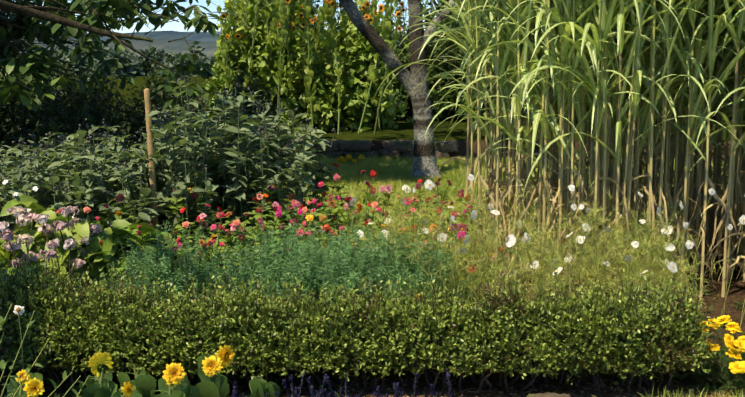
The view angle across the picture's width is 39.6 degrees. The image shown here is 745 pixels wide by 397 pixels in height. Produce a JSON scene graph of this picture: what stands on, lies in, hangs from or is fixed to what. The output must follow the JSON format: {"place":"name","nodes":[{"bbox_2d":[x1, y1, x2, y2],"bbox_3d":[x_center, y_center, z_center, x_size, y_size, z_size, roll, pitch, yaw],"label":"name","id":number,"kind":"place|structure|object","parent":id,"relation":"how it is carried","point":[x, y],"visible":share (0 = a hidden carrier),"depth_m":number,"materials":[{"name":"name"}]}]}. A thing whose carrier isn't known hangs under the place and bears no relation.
{"place":"outdoors","nodes":[
{"label":"outdoors","id":0,"kind":"place"},
{"bbox_2d":[2,180,73,217],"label":"daisy flowers","id":1,"kind":"object","parent":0,"point":[35,188],"visible":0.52,"depth_m":7.43,"materials":[{"name":"white plant"}]},
{"bbox_2d":[0,0,230,111],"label":"tree","id":2,"kind":"object","parent":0,"point":[121,9],"depth_m":9.40,"materials":[{"name":"green plant"}]},
{"bbox_2d":[1,30,436,69],"bbox_3d":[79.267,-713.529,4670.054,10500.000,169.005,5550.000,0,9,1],"label":"distant hills","id":3,"kind":"structure","parent":0,"point":[206,40],"depth_m":2430.08,"materials":[{"name":"grey"}]},
{"bbox_2d":[8,0,444,32],"label":"sky","id":4,"kind":"structure","parent":0,"point":[170,26],"materials":[{"name":"white"}]},
{"bbox_2d":[0,0,734,201],"bbox_3d":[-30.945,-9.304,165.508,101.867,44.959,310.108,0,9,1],"label":"hedge","id":5,"kind":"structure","parent":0,"point":[167,59],"depth_m":12.69,"materials":[{"name":"green plant"}]},
{"bbox_2d":[0,76,744,396],"bbox_3d":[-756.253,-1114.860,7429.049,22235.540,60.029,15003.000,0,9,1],"label":"ground","id":6,"kind":"structure","parent":0,"point":[443,129],"depth_m":6.16,"materials":[{"name":"brown soil"}]},
{"bbox_2d":[0,42,69,127],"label":"leaves","id":7,"kind":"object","parent":6,"relation":"on","point":[26,85],"depth_m":14.15,"materials":[{"name":"green plant"}]},
{"bbox_2d":[0,194,184,293],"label":"hydrangea","id":8,"kind":"object","parent":6,"relation":"on","point":[120,228],"depth_m":6.38,"materials":[{"name":"plant"}]},
{"bbox_2d":[4,352,279,396],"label":"flower leaves","id":9,"kind":"object","parent":6,"relation":"on","point":[145,384],"depth_m":4.36,"materials":[{"name":"green plant"}]},
{"bbox_2d":[15,345,234,396],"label":"yellow flowers","id":10,"kind":"object","parent":9,"relation":"attached to","point":[174,373],"visible":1,"depth_m":4.22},
{"bbox_2d":[144,88,157,228],"bbox_3d":[-1.714,-0.184,8.029,0.058,1.338,0.116,-8,12,-44],"label":"wooden stake","id":11,"kind":"object","parent":6,"relation":"on","point":[151,164],"visible":0.65,"depth_m":7.99,"materials":[{"name":"brown wood"}]},
{"bbox_2d":[0,75,340,263],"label":"shrub","id":12,"kind":"object","parent":6,"relation":"on","point":[82,183],"depth_m":8.29,"materials":[{"name":"green plant"}]},
{"bbox_2d":[56,163,514,306],"bbox_3d":[-0.698,0.159,7.963,3.241,0.696,3.478,0,9,1],"label":"zinnia","id":13,"kind":"object","parent":6,"relation":"on","point":[334,211],"depth_m":7.47,"materials":[{"name":"plant"}]},
{"bbox_2d":[100,218,485,356],"bbox_3d":[-0.477,0.472,6.066,2.278,0.655,1.353,0,9,1],"label":"spurge","id":14,"kind":"object","parent":6,"relation":"on","point":[270,265],"depth_m":5.96,"materials":[{"name":"green plant"}]},
{"bbox_2d":[203,0,410,134],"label":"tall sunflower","id":15,"kind":"object","parent":6,"relation":"on","point":[357,94],"depth_m":16.03,"materials":[{"name":"green plant"}]},
{"bbox_2d":[221,0,404,45],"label":"orange flowers","id":16,"kind":"object","parent":15,"relation":"attached to","point":[333,4],"visible":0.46,"depth_m":15.96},
{"bbox_2d":[242,370,451,396],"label":"lavender","id":17,"kind":"object","parent":6,"relation":"on","point":[340,388],"visible":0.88,"depth_m":4.38,"materials":[{"name":"purple plant"}]},
{"bbox_2d":[232,368,453,396],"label":"purple flowers","id":18,"kind":"object","parent":17,"relation":"attached to","point":[235,394],"visible":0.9,"depth_m":4.39,"materials":[{"name":"plant"}]},
{"bbox_2d":[0,238,718,392],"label":"box hedge","id":19,"kind":"object","parent":6,"relation":"on","point":[464,349],"depth_m":4.95,"materials":[{"name":"green plant"}]},
{"bbox_2d":[281,139,458,160],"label":"retaining wall","id":20,"kind":"structure","parent":6,"relation":"on","point":[357,148],"depth_m":14.58,"materials":[{"name":"stone"}]},
{"bbox_2d":[0,228,744,396],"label":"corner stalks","id":21,"kind":"object","parent":6,"relation":"on","point":[79,387],"depth_m":5.11,"materials":[{"name":"green plant"}]},
{"bbox_2d":[13,305,24,314],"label":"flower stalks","id":22,"kind":"object","parent":21,"relation":"attached to","point":[20,309],"visible":1,"depth_m":4.68,"materials":[{"name":"white plant"}]},
{"bbox_2d":[339,0,459,179],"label":"old tree","id":23,"kind":"object","parent":6,"relation":"on","point":[424,162],"visible":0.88,"depth_m":12.62,"materials":[{"name":"grey plant"}]},
{"bbox_2d":[259,153,742,396],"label":"lawn grass","id":24,"kind":"structure","parent":6,"relation":"on","point":[452,170],"depth_m":12.28,"materials":[{"name":"green plant"}]},
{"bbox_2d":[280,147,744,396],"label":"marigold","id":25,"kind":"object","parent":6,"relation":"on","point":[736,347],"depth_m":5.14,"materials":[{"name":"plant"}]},
{"bbox_2d":[296,174,744,326],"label":"cosmos","id":26,"kind":"object","parent":6,"relation":"on","point":[584,265],"depth_m":6.26,"materials":[{"name":"green plant"}]},
{"bbox_2d":[301,377,744,396],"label":"soil","id":27,"kind":"structure","parent":6,"relation":"on","point":[489,394],"depth_m":5.11,"materials":[{"name":"brown soil"}]},
{"bbox_2d":[330,381,744,396],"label":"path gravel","id":28,"kind":"structure","parent":6,"relation":"on","point":[358,386],"depth_m":5.08,"materials":[{"name":"stone"}]},
{"bbox_2d":[527,392,570,396],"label":"path stones","id":29,"kind":"object","parent":6,"relation":"on","point":[548,394],"visible":1,"depth_m":4.89,"materials":[{"name":"beige stone"}]},
{"bbox_2d":[373,0,744,296],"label":"miscanthus","id":30,"kind":"object","parent":6,"relation":"on","point":[587,11],"depth_m":7.08,"materials":[{"name":"green plant"}]},
{"bbox_2d":[437,128,744,289],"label":"grass stems","id":31,"kind":"object","parent":6,"relation":"on","point":[718,224],"visible":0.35,"depth_m":7.54,"materials":[{"name":"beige plant"}]}
]}

